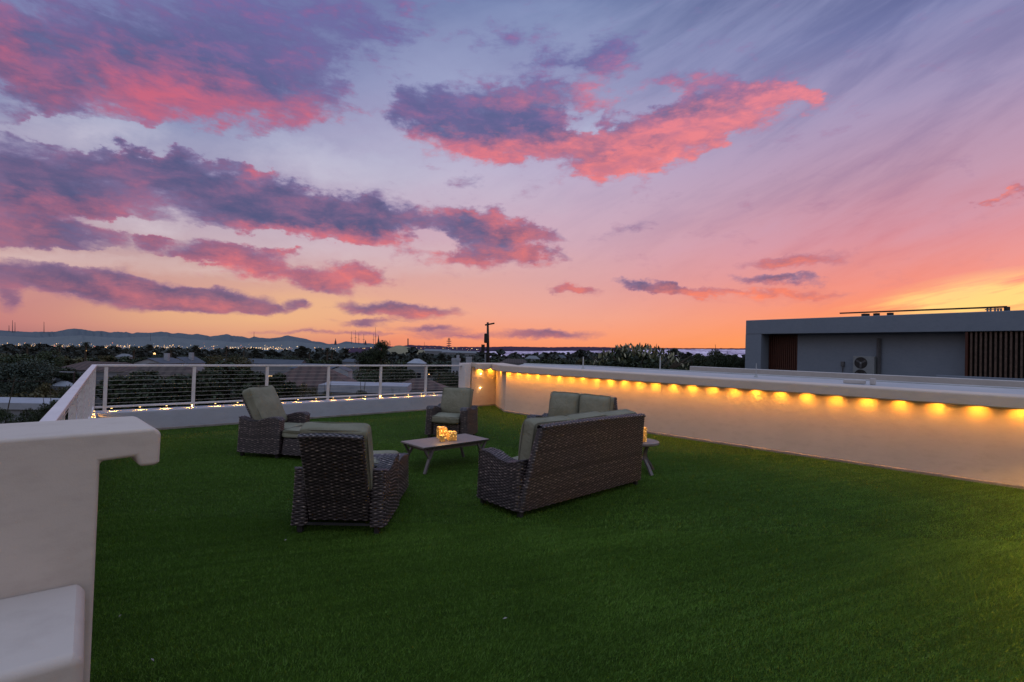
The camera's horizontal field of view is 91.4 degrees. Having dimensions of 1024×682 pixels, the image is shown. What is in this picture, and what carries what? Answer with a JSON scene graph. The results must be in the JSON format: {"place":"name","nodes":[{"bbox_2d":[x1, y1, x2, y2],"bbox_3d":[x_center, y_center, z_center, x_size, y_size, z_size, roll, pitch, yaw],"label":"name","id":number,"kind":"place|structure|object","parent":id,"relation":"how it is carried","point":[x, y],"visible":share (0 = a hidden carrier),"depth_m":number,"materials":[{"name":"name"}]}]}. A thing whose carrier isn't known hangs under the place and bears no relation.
{"place":"outdoors","nodes":[
{"label":"outdoors","id":0,"kind":"place"},
{"bbox_2d":[0,335,372,352],"bbox_3d":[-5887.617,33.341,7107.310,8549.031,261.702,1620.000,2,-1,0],"label":"hills","id":1,"kind":"structure","parent":0,"point":[124,342],"depth_m":6961.57,"materials":[{"name":"grey"}]},
{"bbox_2d":[0,328,391,346],"bbox_3d":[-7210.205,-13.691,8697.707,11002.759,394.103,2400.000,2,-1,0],"label":"hills","id":2,"kind":"structure","parent":0,"point":[83,332],"depth_m":8817.34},
{"bbox_2d":[16,345,444,382],"bbox_3d":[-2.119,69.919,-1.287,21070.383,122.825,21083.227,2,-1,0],"label":"terrain","id":3,"kind":"structure","parent":0,"point":[359,375],"depth_m":214.79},
{"bbox_2d":[0,378,18,423],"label":"tree","id":4,"kind":"object","parent":3,"relation":"on","point":[4,414],"visible":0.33,"depth_m":17.98,"materials":[{"name":"green plant"}]},
{"bbox_2d":[0,353,36,394],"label":"tree","id":5,"kind":"object","parent":3,"relation":"on","point":[10,358],"visible":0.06,"depth_m":61.16,"materials":[{"name":"green plant"}]},
{"bbox_2d":[16,408,38,422],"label":"tree","id":6,"kind":"object","parent":3,"relation":"on","point":[23,415],"visible":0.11,"depth_m":18.53,"materials":[{"name":"green plant"}]},
{"bbox_2d":[22,343,32,353],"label":"palm tree","id":7,"kind":"object","parent":3,"relation":"on","point":[27,344],"visible":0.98,"depth_m":159.74,"materials":[{"name":"green plant"}]},
{"bbox_2d":[0,358,57,396],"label":"tree","id":8,"kind":"object","parent":3,"relation":"on","point":[28,384],"visible":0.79,"depth_m":49.40,"materials":[{"name":"green plant"}]},
{"bbox_2d":[0,391,57,397],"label":"tree","id":9,"kind":"object","parent":3,"relation":"on","point":[23,395],"visible":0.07,"depth_m":34.55,"materials":[{"name":"green plant"}]},
{"bbox_2d":[0,397,77,423],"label":"house","id":10,"kind":"structure","parent":3,"relation":"on","point":[17,405],"depth_m":22.97,"materials":[{"name":"black"}]},
{"bbox_2d":[25,382,65,397],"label":"tree","id":11,"kind":"object","parent":3,"relation":"on","point":[43,388],"visible":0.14,"depth_m":35.66,"materials":[{"name":"green plant"}]},
{"bbox_2d":[14,362,82,386],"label":"house","id":12,"kind":"structure","parent":3,"relation":"on","point":[65,376],"depth_m":55.37,"materials":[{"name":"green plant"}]},
{"bbox_2d":[34,350,66,378],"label":"tree","id":13,"kind":"object","parent":3,"relation":"on","point":[45,355],"visible":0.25,"depth_m":79.98,"materials":[{"name":"green plant"}]},
{"bbox_2d":[32,390,68,421],"bbox_3d":[-15.597,5.061,16.916,0.996,7.049,1.069,1,-1,24],"label":"tree","id":14,"kind":"object","parent":3,"relation":"on","point":[43,411],"visible":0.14,"depth_m":16.72,"materials":[{"name":"green plant"}]},
{"bbox_2d":[50,381,72,394],"bbox_3d":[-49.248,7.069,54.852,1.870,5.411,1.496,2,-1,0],"label":"house","id":15,"kind":"structure","parent":3,"relation":"on","point":[61,384],"depth_m":54.38,"materials":[{"name":"black"}]},
{"bbox_2d":[60,356,87,364],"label":"tree","id":16,"kind":"object","parent":3,"relation":"on","point":[71,361],"visible":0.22,"depth_m":157.44,"materials":[{"name":"green plant"}]},
{"bbox_2d":[57,384,98,410],"bbox_3d":[-26.100,5.715,29.961,1.717,6.270,1.946,1,-1,38],"label":"tree","id":17,"kind":"object","parent":3,"relation":"on","point":[67,389],"visible":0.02,"depth_m":29.83,"materials":[{"name":"green plant"}]},
{"bbox_2d":[81,342,90,360],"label":"palm tree","id":18,"kind":"object","parent":3,"relation":"on","point":[85,344],"visible":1,"depth_m":149.71,"materials":[{"name":"green plant"}]},
{"bbox_2d":[74,356,98,363],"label":"tree","id":19,"kind":"object","parent":3,"relation":"on","point":[89,357],"visible":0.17,"depth_m":167.70,"materials":[{"name":"green plant"}]},
{"bbox_2d":[55,361,136,410],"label":"house","id":20,"kind":"structure","parent":3,"relation":"on","point":[82,367],"depth_m":58.08,"materials":[{"name":"ceramic"}]},
{"bbox_2d":[97,355,115,361],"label":"tree","id":21,"kind":"object","parent":3,"relation":"on","point":[104,358],"visible":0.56,"depth_m":139.76,"materials":[{"name":"green plant"}]},
{"bbox_2d":[105,355,129,361],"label":"tree","id":22,"kind":"object","parent":3,"relation":"on","point":[116,359],"visible":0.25,"depth_m":143.31,"materials":[{"name":"green plant"}]},
{"bbox_2d":[115,354,132,358],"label":"house","id":23,"kind":"structure","parent":3,"relation":"on","point":[121,355],"depth_m":169.09,"materials":[{"name":"black"}]},
{"bbox_2d":[118,358,131,362],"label":"tree","id":24,"kind":"object","parent":3,"relation":"on","point":[125,360],"visible":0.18,"depth_m":141.90,"materials":[{"name":"green plant"}]},
{"bbox_2d":[95,372,162,410],"bbox_3d":[-14.652,4.908,18.919,2.694,7.463,2.374,2,-1,0],"label":"evergreen tree","id":25,"kind":"object","parent":3,"relation":"on","point":[118,386],"visible":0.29,"depth_m":18.59,"materials":[{"name":"green plant"}]},
{"bbox_2d":[129,346,138,358],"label":"palm tree","id":26,"kind":"object","parent":3,"relation":"on","point":[133,349],"visible":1,"depth_m":149.68,"materials":[{"name":"green plant"}]},
{"bbox_2d":[128,369,164,384],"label":"evergreen tree","id":27,"kind":"object","parent":3,"relation":"on","point":[148,372],"visible":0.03,"depth_m":21.86,"materials":[{"name":"green plant"}]},
{"bbox_2d":[145,354,163,358],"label":"tree","id":28,"kind":"object","parent":3,"relation":"on","point":[159,356],"visible":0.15,"depth_m":120.26,"materials":[{"name":"green plant"}]},
{"bbox_2d":[118,363,198,379],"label":"house","id":29,"kind":"structure","parent":3,"relation":"on","point":[167,371],"depth_m":43.04,"materials":[{"name":"brown tile"}]},
{"bbox_2d":[132,353,185,363],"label":"house","id":30,"kind":"structure","parent":3,"relation":"on","point":[166,359],"depth_m":93.70,"materials":[{"name":"stone"}]},
{"bbox_2d":[145,373,191,407],"bbox_3d":[-13.771,4.984,19.898,2.889,7.411,2.483,2,-1,0],"label":"evergreen tree","id":31,"kind":"object","parent":3,"relation":"on","point":[171,390],"visible":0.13,"depth_m":19.53,"materials":[{"name":"green plant"}]},
{"bbox_2d":[175,353,205,370],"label":"house","id":32,"kind":"structure","parent":3,"relation":"on","point":[191,359],"depth_m":104.75,"materials":[{"name":"stone"}]},
{"bbox_2d":[187,355,209,368],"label":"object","id":33,"kind":"object","parent":3,"relation":"on","point":[203,359],"visible":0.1,"depth_m":122.26,"materials":[{"name":"grey"}]},
{"bbox_2d":[173,369,233,406],"bbox_3d":[-11.704,4.864,18.931,2.256,7.662,2.120,2,-1,0],"label":"evergreen tree","id":34,"kind":"object","parent":3,"relation":"on","point":[209,383],"visible":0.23,"depth_m":18.67,"materials":[{"name":"green plant"}]},
{"bbox_2d":[210,360,241,399],"bbox_3d":[-11.961,4.776,20.893,2.612,7.970,2.438,2,-1,0],"label":"evergreen tree","id":35,"kind":"object","parent":3,"relation":"on","point":[228,372],"visible":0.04,"depth_m":20.62,"materials":[{"name":"green plant"}]},
{"bbox_2d":[204,355,253,368],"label":"tree","id":36,"kind":"object","parent":3,"relation":"on","point":[217,359],"visible":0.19,"depth_m":69.60,"materials":[{"name":"green plant"}]},
{"bbox_2d":[226,353,242,362],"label":"tree","id":37,"kind":"object","parent":3,"relation":"on","point":[236,355],"visible":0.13,"depth_m":125.17,"materials":[{"name":"green plant"}]},
{"bbox_2d":[229,368,278,403],"bbox_3d":[-9.970,4.860,18.871,2.376,7.739,2.042,2,-1,0],"label":"evergreen tree","id":38,"kind":"object","parent":3,"relation":"on","point":[256,379],"visible":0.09,"depth_m":18.73,"materials":[{"name":"green plant"}]},
{"bbox_2d":[263,355,282,358],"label":"tree","id":39,"kind":"object","parent":3,"relation":"on","point":[271,357],"visible":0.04,"depth_m":121.39,"materials":[{"name":"green plant"}]},
{"bbox_2d":[245,358,305,375],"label":"house","id":40,"kind":"structure","parent":3,"relation":"on","point":[274,362],"depth_m":88.53,"materials":[{"name":"stone"}]},
{"bbox_2d":[269,372,298,401],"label":"evergreen tree","id":41,"kind":"object","parent":3,"relation":"on","point":[281,385],"visible":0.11,"depth_m":19.79,"materials":[{"name":"green plant"}]},
{"bbox_2d":[282,355,308,362],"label":"tree","id":42,"kind":"object","parent":3,"relation":"on","point":[291,358],"visible":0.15,"depth_m":127.23,"materials":[{"name":"green plant"}]},
{"bbox_2d":[294,382,320,400],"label":"tree","id":43,"kind":"object","parent":3,"relation":"on","point":[300,393],"visible":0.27,"depth_m":25.94,"materials":[{"name":"green plant"}]},
{"bbox_2d":[290,363,344,369],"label":"house","id":44,"kind":"structure","parent":3,"relation":"on","point":[294,367],"depth_m":79.50,"materials":[{"name":"stone"}]},
{"bbox_2d":[283,366,358,400],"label":"house","id":45,"kind":"structure","parent":3,"relation":"on","point":[311,375],"depth_m":38.73,"materials":[{"name":"ceramic"}]},
{"bbox_2d":[325,359,342,364],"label":"tree","id":46,"kind":"object","parent":3,"relation":"on","point":[333,361],"visible":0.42,"depth_m":145.71,"materials":[{"name":"green plant"}]},
{"bbox_2d":[332,366,352,377],"bbox_3d":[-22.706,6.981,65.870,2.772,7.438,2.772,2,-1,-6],"label":"house","id":47,"kind":"structure","parent":3,"relation":"on","point":[347,372],"depth_m":64.78,"materials":[{"name":"stone"}]},
{"bbox_2d":[341,359,358,379],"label":"house","id":48,"kind":"structure","parent":3,"relation":"on","point":[349,362],"depth_m":148.47,"materials":[{"name":"stone"}]},
{"bbox_2d":[318,381,411,398],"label":"house","id":49,"kind":"structure","parent":3,"relation":"on","point":[372,387],"depth_m":28.62,"materials":[{"name":"grey"}]},
{"bbox_2d":[352,369,388,381],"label":"tree","id":50,"kind":"object","parent":3,"relation":"on","point":[369,375],"visible":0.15,"depth_m":74.17,"materials":[{"name":"green plant"}]},
{"bbox_2d":[354,348,387,372],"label":"tree","id":51,"kind":"object","parent":3,"relation":"on","point":[363,359],"visible":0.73,"depth_m":128.32,"materials":[{"name":"green plant"}]},
{"bbox_2d":[0,343,744,376],"bbox_3d":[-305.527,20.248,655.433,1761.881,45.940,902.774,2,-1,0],"label":"treetops","id":52,"kind":"object","parent":3,"relation":"on","point":[149,350],"visible":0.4,"depth_m":271.25,"materials":[{"name":"green plant"}]},
{"bbox_2d":[372,340,388,364],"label":"tree","id":53,"kind":"object","parent":3,"relation":"on","point":[383,348],"visible":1,"depth_m":127.35,"materials":[{"name":"green plant"}]},
{"bbox_2d":[389,360,407,368],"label":"tree","id":54,"kind":"object","parent":3,"relation":"on","point":[401,362],"visible":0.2,"depth_m":165.31,"materials":[{"name":"green plant"}]},
{"bbox_2d":[382,366,416,382],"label":"tree","id":55,"kind":"object","parent":3,"relation":"on","point":[398,375],"visible":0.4,"depth_m":58.76,"materials":[{"name":"green plant"}]},
{"bbox_2d":[407,359,425,378],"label":"house","id":56,"kind":"structure","parent":3,"relation":"on","point":[416,362],"depth_m":118.31,"materials":[{"name":"black"}]},
{"bbox_2d":[403,379,444,395],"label":"house","id":57,"kind":"structure","parent":3,"relation":"on","point":[433,386],"depth_m":34.88,"materials":[{"name":"ceramic"}]},
{"bbox_2d":[426,361,438,377],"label":"tree","id":58,"kind":"object","parent":3,"relation":"on","point":[432,367],"visible":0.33,"depth_m":163.87,"materials":[{"name":"green plant"}]},
{"bbox_2d":[424,349,445,354],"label":"house","id":59,"kind":"structure","parent":3,"relation":"on","point":[434,351],"depth_m":893.27,"materials":[{"name":"grey"}]},
{"bbox_2d":[427,370,453,385],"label":"tree","id":60,"kind":"object","parent":3,"relation":"on","point":[439,378],"visible":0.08,"depth_m":53.86,"materials":[{"name":"green plant"}]},
{"bbox_2d":[434,361,447,372],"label":"tree","id":61,"kind":"object","parent":3,"relation":"on","point":[445,368],"visible":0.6,"depth_m":168.69,"materials":[{"name":"green plant"}]},
{"bbox_2d":[444,361,451,372],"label":"tree","id":62,"kind":"object","parent":3,"relation":"on","point":[449,367],"visible":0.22,"depth_m":178.96,"materials":[{"name":"green plant"}]},
{"bbox_2d":[440,372,458,386],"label":"tree","id":63,"kind":"object","parent":3,"relation":"on","point":[448,378],"visible":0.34,"depth_m":44.54,"materials":[{"name":"green plant"}]},
{"bbox_2d":[451,355,460,375],"bbox_3d":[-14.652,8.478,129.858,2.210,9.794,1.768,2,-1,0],"label":"house","id":64,"kind":"structure","parent":3,"relation":"on","point":[456,360],"depth_m":129.07,"materials":[{"name":"white"}]},
{"bbox_2d":[442,350,477,356],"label":"house","id":65,"kind":"structure","parent":3,"relation":"on","point":[449,352],"depth_m":792.55,"materials":[{"name":"grey"}]},
{"bbox_2d":[500,359,526,364],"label":"house","id":66,"kind":"structure","parent":3,"relation":"on","point":[515,361],"depth_m":148.36,"materials":[{"name":"grey tile"}]},
{"bbox_2d":[526,356,539,360],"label":"house","id":67,"kind":"structure","parent":3,"relation":"on","point":[532,358],"depth_m":228.17,"materials":[{"name":"grey"}]},
{"bbox_2d":[550,359,568,364],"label":"tree","id":68,"kind":"object","parent":3,"relation":"on","point":[562,361],"visible":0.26,"depth_m":128.17,"materials":[{"name":"green plant"}]},
{"bbox_2d":[565,359,575,364],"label":"tree","id":69,"kind":"object","parent":3,"relation":"on","point":[569,361],"visible":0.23,"depth_m":141.82,"materials":[{"name":"green plant"}]},
{"bbox_2d":[584,343,695,369],"bbox_3d":[5.273,4.616,23.694,7.337,9.151,4.598,2,-1,0],"label":"pale leaved tree","id":70,"kind":"object","parent":3,"relation":"on","point":[633,358],"visible":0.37,"depth_m":23.46,"materials":[{"name":"green plant"}]},
{"bbox_2d":[661,360,689,370],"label":"tree","id":71,"kind":"object","parent":3,"relation":"on","point":[670,364],"visible":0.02,"depth_m":28.92,"materials":[{"name":"green plant"}]},
{"bbox_2d":[680,354,713,369],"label":"tree","id":72,"kind":"object","parent":3,"relation":"on","point":[700,360],"visible":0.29,"depth_m":31.77,"materials":[{"name":"green plant"}]},
{"bbox_2d":[706,345,730,367],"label":"tree","id":73,"kind":"object","parent":3,"relation":"on","point":[717,360],"visible":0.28,"depth_m":33.51,"materials":[{"name":"green plant"}]},
{"bbox_2d":[725,354,744,367],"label":"tree","id":74,"kind":"object","parent":3,"relation":"on","point":[732,362],"visible":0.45,"depth_m":32.74,"materials":[{"name":"green plant"}]},
{"bbox_2d":[319,377,334,399],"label":"tree","id":75,"kind":"object","parent":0,"point":[324,393],"visible":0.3,"depth_m":23.84,"materials":[{"name":"green plant"}]},
{"bbox_2d":[356,361,367,397],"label":"tree","id":76,"kind":"object","parent":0,"point":[362,392],"visible":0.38,"depth_m":24.88,"materials":[{"name":"green plant"}]},
{"bbox_2d":[386,345,424,354],"bbox_3d":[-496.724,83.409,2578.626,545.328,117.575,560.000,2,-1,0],"label":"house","id":77,"kind":"structure","parent":0,"point":[399,349],"depth_m":2546.48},
{"bbox_2d":[481,322,494,362],"bbox_3d":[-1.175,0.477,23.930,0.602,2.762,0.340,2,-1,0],"label":"utility pole","id":78,"kind":"object","parent":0,"point":[487,354],"visible":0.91,"depth_m":23.93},
{"bbox_2d":[0,0,1023,347],"label":"sky","id":79,"kind":"structure","parent":0,"point":[550,173],"materials":[{"name":"purple"}]},
{"bbox_2d":[346,345,744,352],"bbox_3d":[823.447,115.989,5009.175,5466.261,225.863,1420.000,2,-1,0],"label":"hills","id":80,"kind":"structure","parent":0,"point":[421,347],"depth_m":5062.15,"materials":[{"name":"grey"}]},
{"bbox_2d":[90,405,1023,681],"bbox_3d":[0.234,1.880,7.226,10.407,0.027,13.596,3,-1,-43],"label":"artificial grass","id":81,"kind":"structure","parent":0,"point":[842,542],"depth_m":3.95,"materials":[{"name":"green plastic"}]},
{"bbox_2d":[0,584,84,681],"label":"stucco step","id":82,"kind":"object","parent":81,"relation":"on","point":[41,636],"visible":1,"depth_m":1.76,"materials":[{"name":"white paint"}]},
{"bbox_2d":[0,416,160,681],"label":"stucco block","id":83,"kind":"structure","parent":81,"relation":"on","point":[49,478],"depth_m":2.13,"materials":[{"name":"white paint"}]},
{"bbox_2d":[76,394,442,429],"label":"wall","id":84,"kind":"structure","parent":81,"relation":"on","point":[165,418],"depth_m":10.84,"materials":[{"name":"paint"}]},
{"bbox_2d":[39,364,96,421],"bbox_3d":[-5.092,0.880,5.906,0.110,0.870,8.196,3,-1,-38],"label":"railing","id":85,"kind":"object","parent":84,"relation":"on","point":[83,389],"visible":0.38,"depth_m":5.53,"materials":[{"name":"paint"}]},
{"bbox_2d":[95,364,461,411],"bbox_3d":[-4.496,1.013,12.165,8.690,0.870,0.110,3,-1,-44],"label":"cable railing","id":86,"kind":"object","parent":84,"relation":"on","point":[104,407],"visible":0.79,"depth_m":10.71,"materials":[{"name":"metal"}]},
{"bbox_2d":[237,385,310,457],"bbox_3d":[-3.403,1.272,7.948,1.675,1.044,0.889,2,-1,10],"label":"lounge chair","id":87,"kind":"object","parent":81,"relation":"on","point":[269,425],"visible":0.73,"depth_m":7.63,"materials":[{"name":"wicker"}]},
{"bbox_2d":[290,422,408,533],"bbox_3d":[-1.619,1.272,5.211,0.889,1.052,1.786,2,-1,-2],"label":"lounge chair","id":88,"kind":"object","parent":81,"relation":"on","point":[345,471],"visible":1,"depth_m":4.57,"materials":[{"name":"wicker"}]},
{"bbox_2d":[401,434,489,473],"bbox_3d":[-0.990,1.674,7.493,1.200,0.380,0.600,3,-1,-44],"label":"coffee table","id":89,"kind":"object","parent":81,"relation":"on","point":[431,445],"visible":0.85,"depth_m":7.31,"materials":[{"name":"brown wood"}]},
{"bbox_2d":[436,426,446,438],"bbox_3d":[-1.073,1.398,7.635,0.135,0.168,0.135,2,-1,-26],"label":"candle holder","id":90,"kind":"object","parent":89,"relation":"on","point":[441,430],"visible":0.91,"depth_m":7.59,"materials":[{"name":"gold glass"}]},
{"bbox_2d":[439,435,444,441],"bbox_3d":[-1.029,1.434,7.374,0.082,0.088,0.082,2,-1,-26],"label":"candle holder","id":91,"kind":"object","parent":89,"relation":"on","point":[441,438],"visible":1,"depth_m":7.34,"materials":[{"name":"gold glass"}]},
{"bbox_2d":[446,431,456,440],"bbox_3d":[-0.903,1.420,7.495,0.130,0.128,0.130,2,-1,-26],"label":"candle holder","id":92,"kind":"object","parent":89,"relation":"on","point":[451,435],"visible":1,"depth_m":7.44,"materials":[{"name":"gold glass"}]},
{"bbox_2d":[425,387,477,437],"bbox_3d":[-1.179,1.415,9.914,0.889,0.966,0.905,1,-1,14],"label":"lounge chair","id":93,"kind":"object","parent":81,"relation":"on","point":[455,409],"visible":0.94,"depth_m":9.74,"materials":[{"name":"plastic"}]},
{"bbox_2d":[458,363,470,387],"bbox_3d":[-1.400,1.326,15.101,0.320,1.320,0.300,3,-1,-44],"label":"pilaster","id":94,"kind":"object","parent":81,"relation":"on","point":[464,373],"visible":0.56,"depth_m":14.98,"materials":[{"name":"paint"}]},
{"bbox_2d":[477,409,645,517],"bbox_3d":[0.723,1.374,6.163,2.303,1.024,0.875,3,-1,-43],"label":"sofa","id":95,"kind":"object","parent":81,"relation":"on","point":[557,459],"visible":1,"depth_m":5.59,"materials":[{"name":"wicker"}]},
{"bbox_2d":[526,391,617,417],"bbox_3d":[1.112,1.434,8.745,1.543,1.023,0.875,1,-1,31],"label":"sofa","id":96,"kind":"object","parent":81,"relation":"on","point":[563,403],"visible":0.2,"depth_m":8.82,"materials":[{"name":"fabric"}]},
{"bbox_2d":[642,438,658,475],"bbox_3d":[1.899,1.721,7.471,0.570,0.467,0.570,2,-1,0],"label":"side table","id":97,"kind":"object","parent":81,"relation":"on","point":[647,445],"visible":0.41,"depth_m":7.33,"materials":[{"name":"grey wood"}]},
{"bbox_2d":[643,427,646,441],"bbox_3d":[1.944,1.383,7.397,0.106,0.204,0.106,2,-1,-26],"label":"candle holder","id":98,"kind":"object","parent":97,"relation":"on","point":[645,435],"visible":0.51,"depth_m":7.35,"materials":[{"name":"orange glass"}]},
{"bbox_2d":[470,363,1023,488],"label":"parapet wall","id":99,"kind":"structure","parent":81,"relation":"on","point":[978,437],"depth_m":8.87,"materials":[{"name":"paint"}]},
{"bbox_2d":[522,363,1023,394],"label":"flat roof","id":100,"kind":"structure","parent":99,"relation":"attached to","point":[975,388],"depth_m":10.77,"materials":[{"name":"grey concrete"}]},
{"bbox_2d":[843,378,875,384],"bbox_3d":[6.484,0.744,9.329,0.496,0.120,0.120,1,-1,43],"label":"roof flashing","id":101,"kind":"object","parent":100,"relation":"on","point":[872,381],"visible":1,"depth_m":9.28,"materials":[{"name":"paint"}]},
{"bbox_2d":[485,349,744,357],"bbox_3d":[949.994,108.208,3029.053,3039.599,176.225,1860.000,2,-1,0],"label":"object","id":102,"kind":"structure","parent":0,"point":[704,352],"depth_m":3437.99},
{"bbox_2d":[745,310,1023,378],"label":"white house","id":103,"kind":"structure","parent":0,"point":[984,344],"depth_m":24.56,"materials":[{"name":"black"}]},
{"bbox_2d":[690,366,1023,387],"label":"roof parapet","id":104,"kind":"structure","parent":103,"relation":"attached to","point":[985,381],"depth_m":15.55,"materials":[{"name":"paint"}]},
{"bbox_2d":[853,356,875,373],"bbox_3d":[18.248,1.474,25.865,0.360,1.370,0.980,2,-1,-32],"label":"air conditioner","id":105,"kind":"object","parent":103,"relation":"attached to","point":[864,364],"visible":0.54,"depth_m":25.73,"materials":[{"name":"white metal"}]},
{"bbox_2d":[876,338,880,374],"bbox_3d":[18.605,1.474,25.547,0.185,3.220,0.393,2,-1,-20],"label":"line duct","id":106,"kind":"object","parent":103,"relation":"attached to","point":[878,360],"visible":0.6,"depth_m":25.40,"materials":[{"name":"black metal"}]},
{"bbox_2d":[840,306,1009,315],"bbox_3d":[19.410,-1.366,24.099,0.360,0.328,6.666,2,-1,-31],"label":"roof pipe rack","id":107,"kind":"object","parent":103,"relation":"on","point":[877,313],"visible":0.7,"depth_m":23.93,"materials":[{"name":"black metal"}]},
{"bbox_2d":[985,308,1001,310],"bbox_3d":[20.927,-1.347,21.733,0.069,0.176,0.553,2,-1,-32],"label":"roof equipment","id":108,"kind":"object","parent":103,"relation":"on","point":[989,309],"visible":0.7,"depth_m":21.72,"materials":[{"name":"grey metal"}]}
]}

